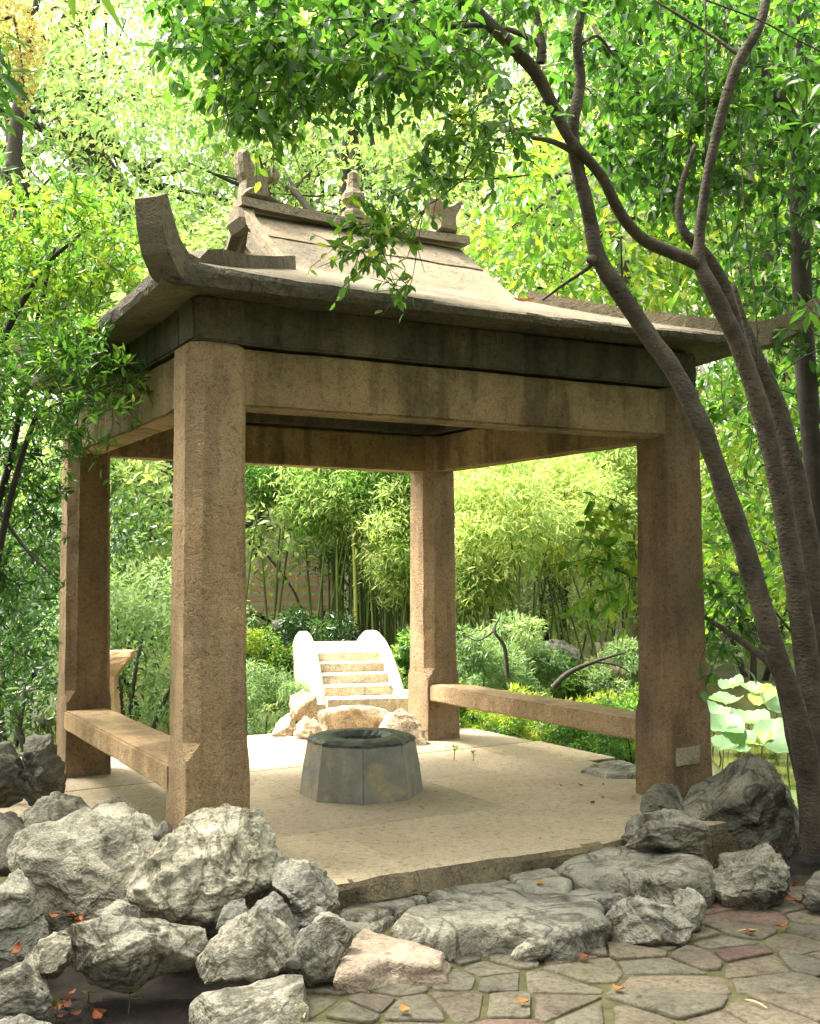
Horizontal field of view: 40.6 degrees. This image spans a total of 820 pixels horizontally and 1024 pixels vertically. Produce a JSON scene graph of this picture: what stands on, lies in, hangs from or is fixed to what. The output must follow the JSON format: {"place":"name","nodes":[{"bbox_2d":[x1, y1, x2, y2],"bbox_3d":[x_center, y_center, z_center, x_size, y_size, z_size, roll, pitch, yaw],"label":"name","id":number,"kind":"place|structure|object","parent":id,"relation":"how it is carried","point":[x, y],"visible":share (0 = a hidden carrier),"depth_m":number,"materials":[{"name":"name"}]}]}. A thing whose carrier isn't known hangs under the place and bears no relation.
{"place":"outdoors","nodes":[
{"label":"outdoors","id":0,"kind":"place"},
{"bbox_2d":[0,444,795,978],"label":"ground","id":1,"kind":"structure","parent":0,"point":[724,670],"depth_m":19.93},
{"bbox_2d":[0,811,25,876],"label":"rock","id":2,"kind":"object","parent":1,"relation":"on","point":[11,823],"visible":0.48,"depth_m":5.38,"materials":[{"name":"stone"}]},
{"bbox_2d":[0,0,48,137],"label":"blossom branch","id":3,"kind":"object","parent":1,"relation":"on","point":[15,85],"visible":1,"depth_m":4.34,"materials":[{"name":"yellow plant"}]},
{"bbox_2d":[0,868,49,962],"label":"rock","id":4,"kind":"object","parent":1,"relation":"on","point":[23,922],"visible":0.94,"depth_m":4.74,"materials":[{"name":"grey stone"}]},
{"bbox_2d":[0,152,155,741],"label":"tree","id":5,"kind":"object","parent":1,"relation":"on","point":[37,358],"visible":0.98,"depth_m":6.83,"materials":[{"name":"green plant"}]},
{"bbox_2d":[0,0,172,471],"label":"tree","id":6,"kind":"object","parent":1,"relation":"on","point":[6,120],"visible":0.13,"depth_m":27.74,"materials":[{"name":"green plant"}]},
{"bbox_2d":[110,650,135,713],"bbox_3d":[-2.882,1.925,10.810,0.366,1.145,0.229,0,-3,0],"label":"stone post","id":7,"kind":"object","parent":1,"relation":"on","point":[120,660],"visible":0.3,"depth_m":10.74,"materials":[{"name":"stone"}]},
{"bbox_2d":[0,961,251,1023],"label":"soil bed","id":8,"kind":"object","parent":1,"relation":"on","point":[168,998],"visible":0.21,"depth_m":4.60,"materials":[{"name":"soil"}]},
{"bbox_2d":[0,961,52,1021],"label":"rock","id":9,"kind":"object","parent":8,"relation":"on","point":[24,988],"visible":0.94,"depth_m":4.22,"materials":[{"name":"grey stone"}]},
{"bbox_2d":[23,930,72,979],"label":"rock","id":10,"kind":"object","parent":8,"relation":"on","point":[49,957],"visible":0.92,"depth_m":4.38,"materials":[{"name":"stone"}]},
{"bbox_2d":[65,915,207,993],"bbox_3d":[-1.135,1.785,4.493,0.608,0.331,0.353,0,-3,0],"label":"rock","id":11,"kind":"object","parent":8,"relation":"on","point":[119,954],"visible":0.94,"depth_m":4.42,"materials":[{"name":"stone"}]},
{"bbox_2d":[94,899,142,918],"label":"rock","id":12,"kind":"object","parent":11,"relation":"on","point":[118,907],"visible":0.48,"depth_m":4.62,"materials":[{"name":"stone"}]},
{"bbox_2d":[215,899,248,930],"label":"rock","id":13,"kind":"object","parent":8,"relation":"on","point":[232,909],"visible":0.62,"depth_m":4.65,"materials":[{"name":"grey stone"}]},
{"bbox_2d":[195,907,294,984],"bbox_3d":[-0.668,1.738,4.461,0.412,0.296,0.238,0,-3,0],"label":"rock","id":14,"kind":"object","parent":8,"relation":"on","point":[254,945],"visible":0.98,"depth_m":4.40,"materials":[{"name":"stone"}]},
{"bbox_2d":[0,0,252,622],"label":"tree","id":15,"kind":"object","parent":1,"relation":"on","point":[13,152],"visible":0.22,"depth_m":22.20,"materials":[{"name":"green plant"}]},
{"bbox_2d":[0,0,282,298],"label":"tree","id":16,"kind":"object","parent":1,"relation":"on","point":[101,71],"visible":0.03,"depth_m":46.44,"materials":[{"name":"green plant"}]},
{"bbox_2d":[0,0,334,539],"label":"tree","id":17,"kind":"object","parent":1,"relation":"on","point":[42,129],"visible":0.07,"depth_m":28.49,"materials":[{"name":"green plant"}]},
{"bbox_2d":[0,197,357,713],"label":"tree","id":18,"kind":"object","parent":1,"relation":"on","point":[168,487],"visible":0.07,"depth_m":15.74,"materials":[{"name":"green plant"}]},
{"bbox_2d":[23,0,463,529],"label":"tree","id":19,"kind":"object","parent":1,"relation":"on","point":[260,514],"visible":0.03,"depth_m":28.84,"materials":[{"name":"green plant"}]},
{"bbox_2d":[189,974,309,1023],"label":"rock","id":20,"kind":"object","parent":1,"relation":"on","point":[281,999],"visible":0.99,"depth_m":4.14,"materials":[{"name":"stone"}]},
{"bbox_2d":[246,624,293,712],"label":"round shrub","id":21,"kind":"object","parent":1,"relation":"on","point":[255,648],"visible":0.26,"depth_m":13.75,"materials":[{"name":"green plant"}]},
{"bbox_2d":[250,891,299,939],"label":"rock","id":22,"kind":"object","parent":1,"relation":"on","point":[274,904],"visible":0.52,"depth_m":4.68,"materials":[{"name":"grey stone"}]},
{"bbox_2d":[246,656,325,735],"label":"trailing shrub","id":23,"kind":"object","parent":1,"relation":"on","point":[256,686],"visible":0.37,"depth_m":11.08,"materials":[{"name":"green plant"}]},
{"bbox_2d":[245,465,327,655],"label":"bamboo clump","id":24,"kind":"object","parent":1,"relation":"on","point":[254,474],"visible":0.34,"depth_m":15.23,"materials":[{"name":"green plant"}]},
{"bbox_2d":[246,557,331,611],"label":"striped wall","id":25,"kind":"structure","parent":1,"relation":"on","point":[301,580],"depth_m":17.34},
{"bbox_2d":[110,1,498,237],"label":"tree","id":26,"kind":"object","parent":1,"relation":"on","point":[308,176],"visible":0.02,"depth_m":42.66,"materials":[{"name":"green plant"}]},
{"bbox_2d":[246,601,364,700],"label":"dark bush","id":27,"kind":"object","parent":1,"relation":"on","point":[292,623],"visible":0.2,"depth_m":14.19,"materials":[{"name":"green plant"}]},
{"bbox_2d":[259,466,396,641],"bbox_3d":[-1.002,0.660,14.986,2.099,3.818,2.131,0,-3,0],"label":"bamboo clump","id":28,"kind":"object","parent":1,"relation":"on","point":[326,507],"visible":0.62,"depth_m":14.61,"materials":[{"name":"green plant"}]},
{"bbox_2d":[120,0,576,590],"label":"tree","id":29,"kind":"object","parent":1,"relation":"on","point":[294,190],"visible":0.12,"depth_m":23.92,"materials":[{"name":"green plant"}]},
{"bbox_2d":[292,630,407,723],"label":"stone bridge","id":30,"kind":"structure","parent":1,"relation":"on","point":[363,670],"depth_m":11.35,"materials":[{"name":"stone"}]},
{"bbox_2d":[0,727,738,940],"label":"pavilion floor","id":31,"kind":"structure","parent":1,"relation":"on","point":[502,807],"depth_m":6.60,"materials":[{"name":"concrete"}]},
{"bbox_2d":[0,741,23,807],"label":"rock","id":32,"kind":"object","parent":31,"relation":"on","point":[11,780],"visible":0.99,"depth_m":6.28,"materials":[{"name":"stone"}]},
{"bbox_2d":[21,734,66,805],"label":"rock","id":33,"kind":"object","parent":31,"relation":"on","point":[42,773],"visible":0.87,"depth_m":6.34,"materials":[{"name":"stone"}]},
{"bbox_2d":[19,791,91,826],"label":"rock","id":34,"kind":"object","parent":31,"relation":"on","point":[55,806],"visible":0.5,"depth_m":5.75,"materials":[{"name":"stone"}]},
{"bbox_2d":[6,802,159,934],"bbox_3d":[-1.505,1.714,5.306,0.818,0.597,0.526,-1,-3,14],"label":"rock","id":35,"kind":"object","parent":31,"relation":"on","point":[86,862],"visible":0.59,"depth_m":5.15,"materials":[{"name":"stone"}]},
{"bbox_2d":[126,803,287,939],"bbox_3d":[-0.907,1.635,5.039,0.758,0.581,0.509,1,-3,-19],"label":"rock","id":36,"kind":"object","parent":31,"relation":"on","point":[201,867],"visible":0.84,"depth_m":4.88,"materials":[{"name":"stone"}]},
{"bbox_2d":[289,689,316,720],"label":"rock","id":37,"kind":"object","parent":31,"relation":"on","point":[303,703],"visible":0.97,"depth_m":9.94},
{"bbox_2d":[294,716,321,738],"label":"rock","id":38,"kind":"object","parent":31,"relation":"on","point":[306,726],"visible":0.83,"depth_m":9.55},
{"bbox_2d":[318,705,389,729],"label":"rock","id":39,"kind":"object","parent":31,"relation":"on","point":[352,716],"visible":0.57,"depth_m":9.97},
{"bbox_2d":[300,727,422,804],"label":"well curb","id":40,"kind":"structure","parent":31,"relation":"on","point":[362,766],"depth_m":6.99,"materials":[{"name":"stone"}]},
{"bbox_2d":[379,708,426,745],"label":"rock","id":41,"kind":"object","parent":31,"relation":"on","point":[400,719],"visible":0.62,"depth_m":9.21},
{"bbox_2d":[8,148,819,830],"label":"stone pavilion","id":42,"kind":"structure","parent":31,"relation":"on","point":[252,346],"depth_m":6.80,"materials":[{"name":"stone"}]},
{"bbox_2d":[580,760,635,778],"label":"stepping stone","id":43,"kind":"object","parent":31,"relation":"on","point":[616,769],"visible":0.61,"depth_m":7.85,"materials":[{"name":"stone"}]},
{"bbox_2d":[640,783,684,813],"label":"rock","id":44,"kind":"object","parent":31,"relation":"on","point":[657,796],"visible":0.81,"depth_m":6.07,"materials":[{"name":"stone"}]},
{"bbox_2d":[336,469,410,681],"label":"bamboo clump","id":45,"kind":"object","parent":1,"relation":"on","point":[367,493],"visible":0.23,"depth_m":14.60,"materials":[{"name":"green plant"}]},
{"bbox_2d":[346,471,410,682],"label":"bamboo clump","id":46,"kind":"object","parent":1,"relation":"on","point":[386,566],"visible":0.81,"depth_m":14.33,"materials":[{"name":"green plant"}]},
{"bbox_2d":[390,624,409,689],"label":"bank plant","id":47,"kind":"object","parent":1,"relation":"on","point":[403,650],"visible":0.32,"depth_m":13.70,"materials":[{"name":"green plant"}]},
{"bbox_2d":[232,0,606,298],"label":"tree","id":48,"kind":"object","parent":1,"relation":"on","point":[334,171],"visible":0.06,"depth_m":29.79,"materials":[{"name":"green plant"}]},
{"bbox_2d":[427,880,523,903],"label":"stepping stone","id":49,"kind":"object","parent":1,"relation":"on","point":[472,890],"visible":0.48,"depth_m":5.39,"materials":[{"name":"grey stone"}]},
{"bbox_2d":[455,522,526,679],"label":"bamboo clump","id":50,"kind":"object","parent":1,"relation":"on","point":[501,593],"visible":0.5,"depth_m":13.95,"materials":[{"name":"green plant"}]},
{"bbox_2d":[460,708,530,733],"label":"hedge bush","id":51,"kind":"object","parent":1,"relation":"on","point":[491,719],"visible":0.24,"depth_m":10.11,"materials":[{"name":"green plant"}]},
{"bbox_2d":[306,0,685,298],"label":"tree","id":52,"kind":"object","parent":1,"relation":"on","point":[525,86],"visible":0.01,"depth_m":45.34,"materials":[{"name":"green plant"}]},
{"bbox_2d":[456,620,539,722],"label":"bank shrub","id":53,"kind":"object","parent":1,"relation":"on","point":[488,657],"visible":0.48,"depth_m":11.73,"materials":[{"name":"green plant"}]},
{"bbox_2d":[390,890,611,962],"bbox_3d":[0.423,1.900,5.061,1.026,0.197,0.643,0,-3,0],"label":"stepping stone","id":54,"kind":"object","parent":1,"relation":"on","point":[571,926],"visible":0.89,"depth_m":4.87,"materials":[{"name":"grey stone"}]},
{"bbox_2d":[456,608,571,696],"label":"bank shrub","id":55,"kind":"object","parent":1,"relation":"on","point":[541,664],"visible":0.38,"depth_m":12.78,"materials":[{"name":"green plant"}]},
{"bbox_2d":[454,458,578,664],"bbox_3d":[1.082,0.672,13.923,2.001,3.661,2.105,0,-3,0],"label":"bamboo clump","id":56,"kind":"object","parent":1,"relation":"on","point":[518,498],"visible":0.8,"depth_m":13.62,"materials":[{"name":"green plant"}]},
{"bbox_2d":[484,716,587,747],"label":"hedge bush","id":57,"kind":"object","parent":1,"relation":"on","point":[525,722],"visible":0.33,"depth_m":9.88,"materials":[{"name":"green plant"}]},
{"bbox_2d":[509,868,572,893],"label":"stepping stone","id":58,"kind":"object","parent":1,"relation":"on","point":[551,879],"visible":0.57,"depth_m":5.50,"materials":[{"name":"grey stone"}]},
{"bbox_2d":[462,614,632,689],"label":"crooked shrub","id":59,"kind":"object","parent":1,"relation":"on","point":[560,680],"visible":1,"depth_m":10.71,"materials":[{"name":"brown plant"}]},
{"bbox_2d":[481,681,625,749],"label":"bank shrub","id":60,"kind":"object","parent":1,"relation":"on","point":[585,699],"visible":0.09,"depth_m":10.77,"materials":[{"name":"green plant"}]},
{"bbox_2d":[301,0,819,642],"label":"tree","id":61,"kind":"object","parent":1,"relation":"on","point":[455,190],"visible":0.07,"depth_m":20.02,"materials":[{"name":"green plant"}]},
{"bbox_2d":[338,2,784,618],"bbox_3d":[2.984,-4.174,22.415,9.760,13.335,9.150,0,-3,0],"label":"tree","id":62,"kind":"object","parent":1,"relation":"on","point":[550,52],"visible":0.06,"depth_m":21.38,"materials":[{"name":"green plant"}]},
{"bbox_2d":[489,449,637,692],"bbox_3d":[2.113,0.725,15.458,2.311,3.737,2.077,0,-3,0],"label":"bamboo clump","id":63,"kind":"object","parent":1,"relation":"on","point":[594,485],"visible":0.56,"depth_m":15.30,"materials":[{"name":"green plant"}]},
{"bbox_2d":[528,653,604,701],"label":"bank shrub","id":64,"kind":"object","parent":1,"relation":"on","point":[570,687],"visible":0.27,"depth_m":13.26,"materials":[{"name":"green plant"}]},
{"bbox_2d":[456,451,708,651],"bbox_3d":[2.442,0.539,17.930,4.660,4.469,3.680,0,-3,0],"label":"clump","id":65,"kind":"object","parent":1,"relation":"on","point":[545,616],"visible":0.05,"depth_m":17.59,"materials":[{"name":"green plant"}]},
{"bbox_2d":[537,697,631,753],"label":"hedge bush","id":66,"kind":"object","parent":1,"relation":"on","point":[584,739],"visible":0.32,"depth_m":9.56,"materials":[{"name":"green plant"}]},
{"bbox_2d":[550,682,638,759],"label":"bank shrub","id":67,"kind":"object","parent":1,"relation":"on","point":[630,702],"visible":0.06,"depth_m":10.36,"materials":[{"name":"green plant"}]},
{"bbox_2d":[569,888,625,913],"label":"stepping stone","id":68,"kind":"object","parent":1,"relation":"on","point":[606,900],"visible":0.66,"depth_m":5.35,"materials":[{"name":"grey stone"}]},
{"bbox_2d":[565,446,637,679],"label":"bamboo clump","id":69,"kind":"object","parent":1,"relation":"on","point":[628,454],"visible":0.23,"depth_m":17.06,"materials":[{"name":"green plant"}]},
{"bbox_2d":[421,107,787,447],"bbox_3d":[2.002,-0.920,11.428,3.339,7.243,4.355,-1,-3,12],"label":"broadleaf tree","id":70,"kind":"object","parent":1,"relation":"on","point":[618,253],"visible":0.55,"depth_m":10.50,"materials":[{"name":"green plant"}]},
{"bbox_2d":[582,635,638,701],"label":"bank shrub","id":71,"kind":"object","parent":1,"relation":"on","point":[628,659],"visible":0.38,"depth_m":12.90,"materials":[{"name":"green plant"}]},
{"bbox_2d":[588,707,635,763],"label":"hedge bush","id":72,"kind":"object","parent":1,"relation":"on","point":[625,752],"visible":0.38,"depth_m":9.20,"materials":[{"name":"green plant"}]},
{"bbox_2d":[551,437,762,639],"bbox_3d":[4.043,0.285,19.120,3.896,5.071,3.874,0,-3,0],"label":"bush","id":73,"kind":"object","parent":1,"relation":"on","point":[613,579],"visible":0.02,"depth_m":19.27,"materials":[{"name":"green plant"}]},
{"bbox_2d":[497,0,819,635],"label":"tree","id":74,"kind":"object","parent":1,"relation":"on","point":[740,270],"visible":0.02,"depth_m":20.59,"materials":[{"name":"green plant"}]},
{"bbox_2d":[608,436,790,680],"bbox_3d":[5.351,0.770,17.646,4.280,3.963,4.273,-3,-4,40],"label":"bush","id":75,"kind":"object","parent":1,"relation":"on","point":[753,669],"visible":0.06,"depth_m":17.13,"materials":[{"name":"green plant"}]},
{"bbox_2d":[616,0,819,452],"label":"broadleaf tree","id":76,"kind":"object","parent":1,"relation":"on","point":[769,258],"visible":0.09,"depth_m":11.29,"materials":[{"name":"green plant"}]},
{"bbox_2d":[696,0,819,604],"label":"dark tree","id":77,"kind":"object","parent":1,"relation":"on","point":[807,385],"visible":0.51,"depth_m":7.37,"materials":[{"name":"green plant"}]},
{"bbox_2d":[696,320,819,666],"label":"broadleaf tree","id":78,"kind":"object","parent":1,"relation":"on","point":[731,450],"visible":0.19,"depth_m":10.72,"materials":[{"name":"green plant"}]},
{"bbox_2d":[702,396,819,655],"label":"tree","id":79,"kind":"object","parent":1,"relation":"on","point":[783,634],"visible":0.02,"depth_m":16.60,"materials":[{"name":"green plant"}]},
{"bbox_2d":[713,846,819,886],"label":"soil bed","id":80,"kind":"object","parent":1,"relation":"on","point":[803,868],"visible":0.13,"depth_m":6.29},
{"bbox_2d":[136,0,819,855],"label":"leaning tree","id":81,"kind":"object","parent":80,"relation":"on","point":[384,58],"visible":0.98,"depth_m":6.13,"materials":[{"name":"green plant"}]},
{"bbox_2d":[683,753,798,859],"bbox_3d":[1.929,1.757,6.548,0.828,0.640,0.470,0,-3,0],"label":"rock","id":82,"kind":"object","parent":80,"relation":"on","point":[748,799],"visible":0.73,"depth_m":6.44,"materials":[{"name":"stone"}]},
{"bbox_2d":[3,706,797,807],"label":"pond water","id":83,"kind":"structure","parent":0,"point":[730,755],"depth_m":12.97,"materials":[{"name":"green liquid"}]},
{"bbox_2d":[0,444,146,733],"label":"bush","id":84,"kind":"object","parent":83,"relation":"in","point":[57,572],"visible":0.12,"depth_m":14.56,"materials":[{"name":"green plant"}]},
{"bbox_2d":[0,452,172,756],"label":"bush","id":85,"kind":"object","parent":83,"relation":"in","point":[19,735],"visible":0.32,"depth_m":11.89,"materials":[{"name":"green plant"}]},
{"bbox_2d":[0,441,172,725],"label":"bush","id":86,"kind":"object","parent":83,"relation":"in","point":[50,565],"visible":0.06,"depth_m":15.66,"materials":[{"name":"green plant"}]},
{"bbox_2d":[3,436,252,718],"bbox_3d":[-4.580,0.649,16.990,4.427,5.280,3.730,-1,-3,18],"label":"bush","id":87,"kind":"object","parent":83,"relation":"on","point":[160,478],"visible":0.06,"depth_m":16.63,"materials":[{"name":"green plant"}]},
{"bbox_2d":[18,518,259,730],"bbox_3d":[-3.182,1.508,12.922,2.715,2.902,2.791,0,-3,0],"label":"bush","id":88,"kind":"object","parent":83,"relation":"on","point":[125,601],"visible":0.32,"depth_m":12.75,"materials":[{"name":"green plant"}]},
{"bbox_2d":[710,712,744,769],"bbox_3d":[3.367,2.511,11.846,0.406,0.720,0.417,-3,-4,43],"label":"lotus","id":89,"kind":"object","parent":83,"relation":"in","point":[722,722],"visible":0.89,"depth_m":11.92,"materials":[{"name":"green plant"}]},
{"bbox_2d":[722,726,756,756],"bbox_3d":[3.468,2.573,11.698,0.373,0.583,0.344,0,-3,0],"label":"lotus","id":90,"kind":"object","parent":83,"relation":"in","point":[739,739],"visible":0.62,"depth_m":11.76,"materials":[{"name":"green plant"}]},
{"bbox_2d":[752,717,784,763],"bbox_3d":[4.015,2.578,12.269,0.389,0.624,0.439,0,-3,0],"label":"lotus","id":91,"kind":"object","parent":83,"relation":"in","point":[774,726],"visible":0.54,"depth_m":12.40,"materials":[{"name":"green plant"}]},
{"bbox_2d":[0,0,819,446],"label":"sky","id":92,"kind":"structure","parent":0,"point":[101,21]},
{"bbox_2d":[297,854,819,1023],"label":"paving","id":93,"kind":"structure","parent":0,"point":[718,968],"depth_m":4.45,"materials":[{"name":"stone"}]},
{"bbox_2d":[270,857,339,929],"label":"rock","id":94,"kind":"object","parent":93,"relation":"on","point":[307,890],"visible":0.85,"depth_m":4.83,"materials":[{"name":"grey stone"}]},
{"bbox_2d":[280,923,344,987],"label":"rock","id":95,"kind":"object","parent":93,"relation":"on","point":[316,951],"visible":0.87,"depth_m":4.43,"materials":[{"name":"grey stone"}]},
{"bbox_2d":[347,916,394,939],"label":"stepping stone","id":96,"kind":"object","parent":93,"relation":"on","point":[380,926],"visible":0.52,"depth_m":4.99,"materials":[{"name":"grey stone"}]},
{"bbox_2d":[339,895,427,922],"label":"stepping stone","id":97,"kind":"object","parent":93,"relation":"on","point":[368,913],"visible":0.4,"depth_m":5.14,"materials":[{"name":"grey stone"}]},
{"bbox_2d":[333,928,450,993],"bbox_3d":[-0.066,1.892,4.683,0.480,0.140,0.573,0,-3,0],"label":"rock","id":98,"kind":"object","parent":93,"relation":"on","point":[369,960],"visible":0.95,"depth_m":4.50,"materials":[{"name":"stone"}]},
{"bbox_2d":[311,911,353,943],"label":"rock","id":99,"kind":"object","parent":98,"relation":"on","point":[338,928],"visible":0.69,"depth_m":4.62,"materials":[{"name":"grey stone"}]},
{"bbox_2d":[510,935,551,961],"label":"rock","id":100,"kind":"object","parent":93,"relation":"on","point":[534,948],"visible":1,"depth_m":4.73,"materials":[{"name":"grey stone"}]},
{"bbox_2d":[553,846,715,908],"bbox_3d":[1.158,1.883,5.693,0.826,0.227,0.650,-1,-3,13],"label":"stepping stone","id":101,"kind":"object","parent":93,"relation":"on","point":[659,877],"visible":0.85,"depth_m":5.48,"materials":[{"name":"grey stone"}]},
{"bbox_2d":[621,808,709,855],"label":"rock","id":102,"kind":"object","parent":101,"relation":"on","point":[664,830],"visible":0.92,"depth_m":5.82,"materials":[{"name":"grey stone"}]},
{"bbox_2d":[605,895,694,946],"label":"rock","id":103,"kind":"object","parent":93,"relation":"on","point":[638,920],"visible":0.81,"depth_m":4.97,"materials":[{"name":"grey stone"}]},
{"bbox_2d":[672,887,706,931],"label":"rock","id":104,"kind":"object","parent":93,"relation":"on","point":[689,903],"visible":0.81,"depth_m":5.10,"materials":[{"name":"grey stone"}]},
{"bbox_2d":[712,841,790,909],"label":"rock","id":105,"kind":"object","parent":93,"relation":"on","point":[757,877],"visible":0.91,"depth_m":5.46,"materials":[{"name":"stone"}]},
{"bbox_2d":[801,870,819,911],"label":"rock","id":106,"kind":"object","parent":93,"relation":"on","point":[810,891],"visible":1,"depth_m":5.36,"materials":[{"name":"stone"}]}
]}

